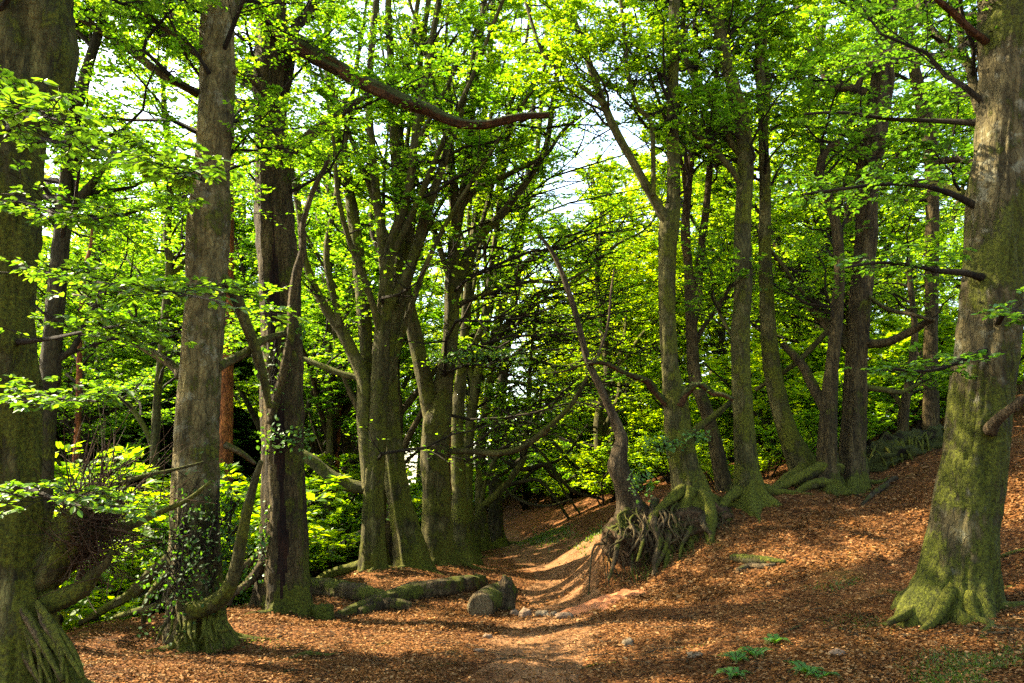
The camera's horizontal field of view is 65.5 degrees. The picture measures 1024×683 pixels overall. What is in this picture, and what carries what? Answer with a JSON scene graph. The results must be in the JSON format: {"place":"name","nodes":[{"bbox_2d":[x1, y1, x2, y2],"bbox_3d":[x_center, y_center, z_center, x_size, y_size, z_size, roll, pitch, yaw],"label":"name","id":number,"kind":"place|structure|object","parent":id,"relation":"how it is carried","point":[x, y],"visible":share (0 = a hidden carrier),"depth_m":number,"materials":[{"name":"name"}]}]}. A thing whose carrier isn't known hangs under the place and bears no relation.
{"place":"outdoors","nodes":[
{"label":"outdoors","id":0,"kind":"place"},
{"bbox_2d":[42,0,977,484],"label":"sky","id":1,"kind":"structure","parent":0,"point":[630,139],"materials":[{"name":"white"}]},
{"bbox_2d":[457,526,604,682],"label":"path","id":2,"kind":"structure","parent":0,"point":[569,568],"depth_m":11.95,"materials":[{"name":"brown soil"}]},
{"bbox_2d":[67,394,1023,682],"bbox_3d":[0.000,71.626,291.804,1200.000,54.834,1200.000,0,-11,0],"label":"ground","id":3,"kind":"structure","parent":0,"point":[521,520],"depth_m":9.45,"materials":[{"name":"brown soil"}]},
{"bbox_2d":[53,472,153,625],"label":"bush","id":4,"kind":"object","parent":3,"relation":"on","point":[63,614],"visible":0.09,"depth_m":9.29,"materials":[{"name":"green plant"}]},
{"bbox_2d":[36,259,180,479],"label":"woodland tree","id":5,"kind":"object","parent":3,"relation":"on","point":[134,430],"visible":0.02,"depth_m":28.29,"materials":[{"name":"green plant"}]},
{"bbox_2d":[35,123,183,513],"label":"woodland tree","id":6,"kind":"object","parent":3,"relation":"on","point":[120,347],"visible":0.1,"depth_m":24.75,"materials":[{"name":"green plant"}]},
{"bbox_2d":[38,334,180,513],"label":"woodland tree","id":7,"kind":"object","parent":3,"relation":"on","point":[124,441],"visible":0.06,"depth_m":31.28,"materials":[{"name":"green plant"}]},
{"bbox_2d":[37,132,182,503],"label":"beech tree","id":8,"kind":"object","parent":3,"relation":"on","point":[80,374],"visible":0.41,"depth_m":20.85,"materials":[{"name":"green plant"}]},
{"bbox_2d":[59,532,167,632],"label":"bush","id":9,"kind":"object","parent":3,"relation":"on","point":[133,572],"visible":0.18,"depth_m":11.02,"materials":[{"name":"green plant"}]},
{"bbox_2d":[37,234,238,490],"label":"woodland tree","id":10,"kind":"object","parent":3,"relation":"on","point":[171,315],"visible":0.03,"depth_m":34.69,"materials":[{"name":"green plant"}]},
{"bbox_2d":[37,167,245,502],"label":"woodland tree","id":11,"kind":"object","parent":3,"relation":"on","point":[128,425],"visible":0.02,"depth_m":29.01,"materials":[{"name":"green plant"}]},
{"bbox_2d":[38,0,260,605],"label":"beech tree","id":12,"kind":"object","parent":3,"relation":"on","point":[153,438],"visible":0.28,"depth_m":14.89,"materials":[{"name":"green plant"}]},
{"bbox_2d":[35,0,265,527],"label":"beech tree","id":13,"kind":"object","parent":3,"relation":"on","point":[53,355],"visible":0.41,"depth_m":8.87,"materials":[{"name":"green plant"}]},
{"bbox_2d":[0,0,314,682],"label":"beech tree","id":14,"kind":"object","parent":3,"relation":"on","point":[40,54],"visible":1,"depth_m":6.03,"materials":[{"name":"green plant"}]},
{"bbox_2d":[57,229,259,488],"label":"woodland tree","id":15,"kind":"object","parent":3,"relation":"on","point":[169,406],"visible":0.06,"depth_m":32.00,"materials":[{"name":"green plant"}]},
{"bbox_2d":[91,504,225,608],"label":"bush","id":16,"kind":"object","parent":3,"relation":"on","point":[161,518],"visible":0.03,"depth_m":12.80,"materials":[{"name":"green plant"}]},
{"bbox_2d":[70,198,260,492],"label":"woodland tree","id":17,"kind":"object","parent":3,"relation":"on","point":[73,243],"visible":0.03,"depth_m":39.20,"materials":[{"name":"green plant"}]},
{"bbox_2d":[75,462,317,615],"bbox_3d":[-5.775,4.072,14.002,4.769,3.960,6.852,1,-11,-4],"label":"bush","id":18,"kind":"object","parent":3,"relation":"on","point":[236,486],"visible":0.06,"depth_m":13.02,"materials":[{"name":"green plant"}]},
{"bbox_2d":[76,198,325,494],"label":"woodland tree","id":19,"kind":"object","parent":3,"relation":"on","point":[240,348],"visible":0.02,"depth_m":39.18,"materials":[{"name":"green plant"}]},
{"bbox_2d":[83,163,319,494],"bbox_3d":[-14.855,2.414,38.398,12.188,23.025,12.790,4,-11,-21],"label":"woodland tree","id":20,"kind":"object","parent":3,"relation":"on","point":[243,470],"visible":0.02,"depth_m":36.71,"materials":[{"name":"green plant"}]},
{"bbox_2d":[54,440,352,617],"bbox_3d":[-6.709,4.349,14.121,8.654,5.001,6.024,10,-14,-42],"label":"bush","id":21,"kind":"object","parent":3,"relation":"on","point":[311,497],"visible":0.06,"depth_m":13.32,"materials":[{"name":"green plant"}]},
{"bbox_2d":[35,0,374,657],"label":"beech tree","id":22,"kind":"object","parent":3,"relation":"on","point":[198,594],"visible":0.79,"depth_m":9.24,"materials":[{"name":"grey plant"}]},
{"bbox_2d":[85,489,325,621],"bbox_3d":[-7.761,4.604,13.994,8.545,4.938,5.948,-3,-11,18],"label":"bush","id":23,"kind":"object","parent":3,"relation":"on","point":[249,540],"visible":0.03,"depth_m":13.72,"materials":[{"name":"green plant"}]},
{"bbox_2d":[57,487,354,605],"bbox_3d":[-7.426,5.405,16.525,8.206,4.742,5.712,2,-11,-12],"label":"bush","id":24,"kind":"object","parent":3,"relation":"on","point":[322,540],"visible":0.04,"depth_m":18.28,"materials":[{"name":"green plant"}]},
{"bbox_2d":[191,6,299,604],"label":"pine tree","id":25,"kind":"object","parent":3,"relation":"on","point":[226,418],"visible":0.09,"depth_m":17.86,"materials":[{"name":"orange plant"}]},
{"bbox_2d":[136,452,421,577],"bbox_3d":[-6.030,5.587,22.453,8.610,4.976,5.992,1,-11,-3],"label":"bush","id":26,"kind":"object","parent":3,"relation":"on","point":[335,548],"visible":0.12,"depth_m":22.06,"materials":[{"name":"green plant"}]},
{"bbox_2d":[235,321,403,486],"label":"slender tree","id":27,"kind":"object","parent":3,"relation":"on","point":[315,449],"visible":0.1,"depth_m":29.64,"materials":[{"name":"green plant"}]},
{"bbox_2d":[233,236,411,476],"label":"slender tree","id":28,"kind":"object","parent":3,"relation":"on","point":[248,404],"visible":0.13,"depth_m":23.93,"materials":[{"name":"green plant"}]},
{"bbox_2d":[246,193,417,564],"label":"beech tree","id":29,"kind":"object","parent":3,"relation":"on","point":[338,446],"visible":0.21,"depth_m":24.65,"materials":[{"name":"green plant"}]},
{"bbox_2d":[179,90,490,474],"bbox_3d":[-10.221,-0.896,40.380,14.701,26.435,17.369,-7,-13,34],"label":"woodland tree","id":30,"kind":"object","parent":3,"relation":"on","point":[249,227],"visible":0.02,"depth_m":36.20,"materials":[{"name":"green plant"}]},
{"bbox_2d":[233,125,441,476],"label":"woodland tree","id":31,"kind":"object","parent":3,"relation":"on","point":[318,192],"visible":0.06,"depth_m":40.96,"materials":[{"name":"green plant"}]},
{"bbox_2d":[233,216,443,566],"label":"slender tree","id":32,"kind":"object","parent":3,"relation":"on","point":[339,391],"visible":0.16,"depth_m":24.45,"materials":[{"name":"green plant"}]},
{"bbox_2d":[290,79,392,572],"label":"beech tree","id":33,"kind":"object","parent":3,"relation":"on","point":[329,425],"visible":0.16,"depth_m":24.37,"materials":[{"name":"green plant"}]},
{"bbox_2d":[108,0,578,617],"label":"beech tree","id":34,"kind":"object","parent":3,"relation":"on","point":[280,580],"visible":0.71,"depth_m":11.76,"materials":[{"name":"brown plant"}]},
{"bbox_2d":[311,578,384,601],"bbox_3d":[-2.625,3.934,12.522,1.936,0.354,0.407,-7,-13,32],"label":"fallen log","id":35,"kind":"object","parent":3,"relation":"on","point":[333,587],"visible":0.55,"depth_m":12.38,"materials":[{"name":"green plant"}]},
{"bbox_2d":[306,472,418,564],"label":"bush","id":36,"kind":"object","parent":3,"relation":"on","point":[337,504],"visible":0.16,"depth_m":22.45,"materials":[{"name":"green plant"}]},
{"bbox_2d":[242,221,511,499],"bbox_3d":[-5.770,1.644,32.627,11.051,15.666,7.787,6,-12,-31],"label":"woodland tree","id":37,"kind":"object","parent":3,"relation":"on","point":[430,305],"visible":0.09,"depth_m":34.34,"materials":[{"name":"green plant"}]},
{"bbox_2d":[301,285,466,557],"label":"slender tree","id":38,"kind":"object","parent":3,"relation":"on","point":[349,448],"visible":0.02,"depth_m":27.95,"materials":[{"name":"green plant"}]},
{"bbox_2d":[357,597,411,616],"bbox_3d":[-1.941,3.913,11.770,0.893,0.228,0.432,7,-13,-34],"label":"mossy log","id":39,"kind":"object","parent":3,"relation":"on","point":[387,603],"visible":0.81,"depth_m":11.78,"materials":[{"name":"green wood"}]},
{"bbox_2d":[354,342,421,494],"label":"woodland tree","id":40,"kind":"object","parent":3,"relation":"on","point":[411,444],"visible":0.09,"depth_m":32.24,"materials":[{"name":"green plant"}]},
{"bbox_2d":[304,453,487,552],"bbox_3d":[-4.824,6.006,26.204,7.971,4.606,5.548,-3,-11,14],"label":"bush","id":41,"kind":"object","parent":3,"relation":"on","point":[343,457],"visible":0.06,"depth_m":25.77,"materials":[{"name":"green plant"}]},
{"bbox_2d":[237,0,563,577],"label":"beech tree","id":42,"kind":"object","parent":3,"relation":"on","point":[370,367],"visible":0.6,"depth_m":16.23,"materials":[{"name":"green plant"}]},
{"bbox_2d":[295,169,525,563],"bbox_3d":[-2.482,1.078,22.720,7.285,12.029,7.396,-5,-12,23],"label":"slender tree","id":43,"kind":"object","parent":3,"relation":"on","point":[413,396],"visible":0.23,"depth_m":22.08,"materials":[{"name":"green plant"}]},
{"bbox_2d":[334,574,487,617],"bbox_3d":[-1.324,4.008,12.725,0.746,0.436,4.114,-6,-12,28],"label":"fallen log","id":44,"kind":"object","parent":3,"relation":"on","point":[435,588],"visible":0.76,"depth_m":12.48,"materials":[{"name":"green plant"}]},
{"bbox_2d":[299,0,551,575],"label":"beech tree","id":45,"kind":"object","parent":3,"relation":"on","point":[410,549],"visible":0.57,"depth_m":16.34,"materials":[{"name":"green plant"}]},
{"bbox_2d":[403,249,532,441],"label":"woodland tree","id":46,"kind":"object","parent":3,"relation":"on","point":[440,276],"visible":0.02,"depth_m":52.13,"materials":[{"name":"green plant"}]},
{"bbox_2d":[467,583,506,616],"bbox_3d":[-0.344,3.844,11.777,0.446,0.464,1.202,-3,-11,14],"label":"cut log","id":47,"kind":"object","parent":3,"relation":"on","point":[487,600],"visible":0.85,"depth_m":11.25,"materials":[{"name":"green wood"}]},
{"bbox_2d":[498,574,517,610],"bbox_3d":[-0.068,3.948,12.148,0.336,0.773,0.308,0,-11,0],"label":"broken stump","id":48,"kind":"object","parent":3,"relation":"on","point":[506,583],"visible":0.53,"depth_m":12.07,"materials":[{"name":"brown wood"}]},
{"bbox_2d":[130,574,898,653],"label":"moss grass","id":49,"kind":"structure","parent":3,"relation":"on","point":[852,579],"depth_m":8.57,"materials":[{"name":"green plant"}]},
{"bbox_2d":[348,0,699,570],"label":"beech tree","id":50,"kind":"object","parent":3,"relation":"on","point":[436,399],"visible":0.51,"depth_m":17.68,"materials":[{"name":"green plant"}]},
{"bbox_2d":[393,0,665,567],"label":"beech tree","id":51,"kind":"object","parent":3,"relation":"on","point":[463,542],"visible":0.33,"depth_m":19.42,"materials":[{"name":"green plant"}]},
{"bbox_2d":[503,450,559,509],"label":"bush","id":52,"kind":"object","parent":3,"relation":"on","point":[525,487],"visible":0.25,"depth_m":32.80,"materials":[{"name":"green plant"}]},
{"bbox_2d":[464,268,604,554],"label":"beech tree","id":53,"kind":"object","parent":3,"relation":"on","point":[503,486],"visible":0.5,"depth_m":22.12,"materials":[{"name":"green plant"}]},
{"bbox_2d":[66,409,1023,682],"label":"fallen leaves","id":54,"kind":"object","parent":3,"relation":"on","point":[662,599],"visible":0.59,"depth_m":8.35,"materials":[{"name":"brown plant"}]},
{"bbox_2d":[394,4,697,550],"bbox_3d":[1.231,-4.984,24.043,9.180,22.666,7.060,-2,-11,12],"label":"beech tree","id":55,"kind":"object","parent":3,"relation":"on","point":[486,544],"visible":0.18,"depth_m":23.71,"materials":[{"name":"green plant"}]},
{"bbox_2d":[510,463,593,507],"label":"bush","id":56,"kind":"object","parent":3,"relation":"on","point":[560,492],"visible":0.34,"depth_m":28.85,"materials":[{"name":"green plant"}]},
{"bbox_2d":[463,0,646,547],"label":"beech tree","id":57,"kind":"object","parent":3,"relation":"on","point":[498,537],"visible":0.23,"depth_m":25.85,"materials":[{"name":"green plant"}]},
{"bbox_2d":[509,521,608,555],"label":"bank grass","id":58,"kind":"structure","parent":3,"relation":"on","point":[544,536],"depth_m":21.02,"materials":[{"name":"grass"}]},
{"bbox_2d":[417,6,704,559],"bbox_3d":[1.087,-3.918,22.910,8.819,20.185,6.125,-3,-11,14],"label":"beech tree","id":59,"kind":"object","parent":3,"relation":"on","point":[476,378],"visible":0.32,"depth_m":21.99,"materials":[{"name":"green plant"}]},
{"bbox_2d":[508,173,694,487],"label":"woodland tree","id":60,"kind":"object","parent":3,"relation":"on","point":[679,262],"visible":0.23,"depth_m":30.89,"materials":[{"name":"green plant"}]},
{"bbox_2d":[506,155,709,422],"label":"woodland tree","id":61,"kind":"object","parent":3,"relation":"on","point":[654,263],"visible":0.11,"depth_m":34.05,"materials":[{"name":"green plant"}]},
{"bbox_2d":[559,443,656,506],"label":"bush","id":62,"kind":"object","parent":3,"relation":"on","point":[602,488],"visible":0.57,"depth_m":24.58,"materials":[{"name":"green plant"}]},
{"bbox_2d":[510,150,710,495],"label":"woodland tree","id":63,"kind":"object","parent":3,"relation":"on","point":[599,427],"visible":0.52,"depth_m":27.55,"materials":[{"name":"green plant"}]},
{"bbox_2d":[540,164,691,422],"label":"woodland tree","id":64,"kind":"object","parent":3,"relation":"on","point":[653,212],"visible":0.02,"depth_m":39.81,"materials":[{"name":"green plant"}]},
{"bbox_2d":[577,438,663,489],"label":"bush","id":65,"kind":"object","parent":3,"relation":"on","point":[602,450],"visible":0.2,"depth_m":24.39,"materials":[{"name":"green plant"}]},
{"bbox_2d":[597,446,661,491],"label":"bush","id":66,"kind":"object","parent":3,"relation":"on","point":[631,461],"visible":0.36,"depth_m":23.12,"materials":[{"name":"green plant"}]},
{"bbox_2d":[628,432,695,482],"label":"bush","id":67,"kind":"object","parent":3,"relation":"on","point":[663,461],"visible":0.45,"depth_m":22.76,"materials":[{"name":"green plant"}]},
{"bbox_2d":[587,496,744,595],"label":"root bank","id":68,"kind":"structure","parent":3,"relation":"on","point":[623,531],"depth_m":12.17,"materials":[{"name":"brown wood"}]},
{"bbox_2d":[537,234,644,523],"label":"dead tree","id":69,"kind":"object","parent":68,"relation":"on","point":[619,470],"visible":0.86,"depth_m":12.87,"materials":[{"name":"brown wood"}]},
{"bbox_2d":[487,0,772,568],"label":"beech tree","id":70,"kind":"object","parent":68,"relation":"on","point":[689,484],"visible":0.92,"depth_m":13.84,"materials":[{"name":"green plant"}]},
{"bbox_2d":[618,254,718,411],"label":"woodland tree","id":71,"kind":"object","parent":3,"relation":"on","point":[679,332],"visible":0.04,"depth_m":37.63,"materials":[{"name":"green plant"}]},
{"bbox_2d":[627,409,727,442],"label":"bush","id":72,"kind":"object","parent":3,"relation":"on","point":[637,418],"visible":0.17,"depth_m":24.93,"materials":[{"name":"green plant"}]},
{"bbox_2d":[629,370,732,466],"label":"bush","id":73,"kind":"object","parent":3,"relation":"on","point":[650,400],"visible":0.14,"depth_m":24.65,"materials":[{"name":"green plant"}]},
{"bbox_2d":[592,0,805,492],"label":"beech tree","id":74,"kind":"object","parent":3,"relation":"on","point":[722,475],"visible":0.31,"depth_m":15.57,"materials":[{"name":"green plant"}]},
{"bbox_2d":[619,163,802,386],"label":"woodland tree","id":75,"kind":"object","parent":3,"relation":"on","point":[721,339],"visible":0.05,"depth_m":36.59,"materials":[{"name":"green plant"}]},
{"bbox_2d":[679,361,773,454],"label":"bush","id":76,"kind":"object","parent":3,"relation":"on","point":[727,377],"visible":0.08,"depth_m":20.74,"materials":[{"name":"green plant"}]},
{"bbox_2d":[621,80,845,451],"bbox_3d":[8.606,-2.364,29.737,8.612,14.384,9.158,-10,-15,43],"label":"woodland tree","id":77,"kind":"object","parent":3,"relation":"on","point":[659,167],"visible":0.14,"depth_m":29.09,"materials":[{"name":"green plant"}]},
{"bbox_2d":[640,0,830,523],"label":"beech tree","id":78,"kind":"object","parent":3,"relation":"on","point":[750,492],"visible":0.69,"depth_m":13.94,"materials":[{"name":"green plant"}]},
{"bbox_2d":[696,439,774,490],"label":"bush","id":79,"kind":"object","parent":3,"relation":"on","point":[710,476],"visible":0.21,"depth_m":17.26,"materials":[{"name":"green plant"}]},
{"bbox_2d":[635,0,871,496],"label":"beech tree","id":80,"kind":"object","parent":3,"relation":"on","point":[798,453],"visible":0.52,"depth_m":15.09,"materials":[{"name":"green plant"}]},
{"bbox_2d":[729,553,785,563],"bbox_3d":[3.270,2.937,10.702,0.204,0.143,0.873,7,-13,-33],"label":"weathered log","id":81,"kind":"object","parent":3,"relation":"on","point":[743,558],"visible":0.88,"depth_m":10.64,"materials":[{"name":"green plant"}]},
{"bbox_2d":[725,435,806,479],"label":"bush","id":82,"kind":"object","parent":3,"relation":"on","point":[766,460],"visible":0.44,"depth_m":16.63,"materials":[{"name":"green plant"}]},
{"bbox_2d":[691,364,842,455],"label":"bush","id":83,"kind":"object","parent":3,"relation":"on","point":[726,413],"visible":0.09,"depth_m":20.47,"materials":[{"name":"green plant"}]},
{"bbox_2d":[680,328,881,452],"bbox_3d":[6.313,1.511,19.155,4.178,3.469,6.003,-7,-13,34],"label":"bush","id":84,"kind":"object","parent":3,"relation":"on","point":[758,368],"visible":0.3,"depth_m":18.52,"materials":[{"name":"green plant"}]},
{"bbox_2d":[755,422,817,457],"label":"bush","id":85,"kind":"object","parent":3,"relation":"on","point":[759,429],"visible":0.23,"depth_m":16.45,"materials":[{"name":"green plant"}]},
{"bbox_2d":[630,0,976,437],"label":"woodland tree","id":86,"kind":"object","parent":3,"relation":"on","point":[728,192],"visible":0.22,"depth_m":21.13,"materials":[{"name":"green plant"}]},
{"bbox_2d":[717,131,910,346],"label":"woodland tree","id":87,"kind":"object","parent":3,"relation":"on","point":[809,221],"visible":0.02,"depth_m":29.15,"materials":[{"name":"green plant"}]},
{"bbox_2d":[767,409,878,451],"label":"bush","id":88,"kind":"object","parent":3,"relation":"on","point":[812,417],"visible":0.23,"depth_m":16.44,"materials":[{"name":"green plant"}]},
{"bbox_2d":[681,0,968,373],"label":"woodland tree","id":89,"kind":"object","parent":3,"relation":"on","point":[804,327],"visible":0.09,"depth_m":26.63,"materials":[{"name":"green plant"}]},
{"bbox_2d":[722,315,950,409],"bbox_3d":[8.521,1.310,20.768,4.417,3.667,6.346,7,-12,-31],"label":"bush","id":90,"kind":"object","parent":3,"relation":"on","point":[892,350],"visible":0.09,"depth_m":19.67,"materials":[{"name":"green plant"}]},
{"bbox_2d":[704,37,973,497],"bbox_3d":[6.242,-0.958,14.822,4.488,8.226,3.951,3,-11,-18],"label":"beech tree","id":91,"kind":"object","parent":3,"relation":"on","point":[825,398],"visible":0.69,"depth_m":14.40,"materials":[{"name":"green plant"}]},
{"bbox_2d":[740,0,952,497],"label":"beech tree","id":92,"kind":"object","parent":3,"relation":"on","point":[853,466],"visible":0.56,"depth_m":14.59,"materials":[{"name":"green plant"}]},
{"bbox_2d":[807,391,917,444],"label":"bush","id":93,"kind":"object","parent":3,"relation":"on","point":[885,406],"visible":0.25,"depth_m":18.10,"materials":[{"name":"green plant"}]},
{"bbox_2d":[789,368,939,445],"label":"bush","id":94,"kind":"object","parent":3,"relation":"on","point":[813,408],"visible":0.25,"depth_m":18.43,"materials":[{"name":"green plant"}]},
{"bbox_2d":[790,326,954,430],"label":"bush","id":95,"kind":"object","parent":3,"relation":"on","point":[822,353],"visible":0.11,"depth_m":21.37,"materials":[{"name":"green plant"}]},
{"bbox_2d":[772,0,977,429],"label":"beech tree","id":96,"kind":"object","parent":3,"relation":"on","point":[930,408],"visible":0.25,"depth_m":17.49,"materials":[{"name":"green plant"}]},
{"bbox_2d":[828,186,959,431],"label":"beech tree","id":97,"kind":"object","parent":3,"relation":"on","point":[903,402],"visible":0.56,"depth_m":16.19,"materials":[{"name":"green plant"}]},
{"bbox_2d":[769,0,1023,639],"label":"beech tree","id":98,"kind":"object","parent":3,"relation":"on","point":[957,578],"visible":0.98,"depth_m":7.84,"materials":[{"name":"green plant"}]},
{"bbox_2d":[866,423,943,471],"bbox_3d":[7.824,2.167,15.616,3.352,1.188,1.043,6,-12,-29],"label":"root mound","id":99,"kind":"object","parent":3,"relation":"on","point":[886,451],"visible":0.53,"depth_m":15.15,"materials":[{"name":"green plant"}]},
{"bbox_2d":[869,344,951,429],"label":"bush","id":100,"kind":"object","parent":3,"relation":"on","point":[943,394],"visible":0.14,"depth_m":18.70,"materials":[{"name":"green plant"}]},
{"bbox_2d":[870,190,963,359],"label":"woodland tree","id":101,"kind":"object","parent":3,"relation":"on","point":[951,203],"visible":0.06,"depth_m":41.51,"materials":[{"name":"green plant"}]},
{"bbox_2d":[876,305,1023,390],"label":"bush","id":102,"kind":"object","parent":3,"relation":"on","point":[888,324],"visible":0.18,"depth_m":21.34,"materials":[{"name":"green plant"}]},
{"bbox_2d":[878,136,1023,338],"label":"woodland tree","id":103,"kind":"object","parent":3,"relation":"on","point":[954,239],"visible":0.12,"depth_m":38.30,"materials":[{"name":"green plant"}]},
{"bbox_2d":[893,640,1023,682],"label":"grass","id":104,"kind":"structure","parent":3,"relation":"on","point":[959,663],"depth_m":5.93,"materials":[{"name":"grass"}]},
{"bbox_2d":[559,588,647,616],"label":"bare clay ground","id":105,"kind":"structure","parent":0,"point":[595,603],"depth_m":10.85,"materials":[{"name":"brown soil"}]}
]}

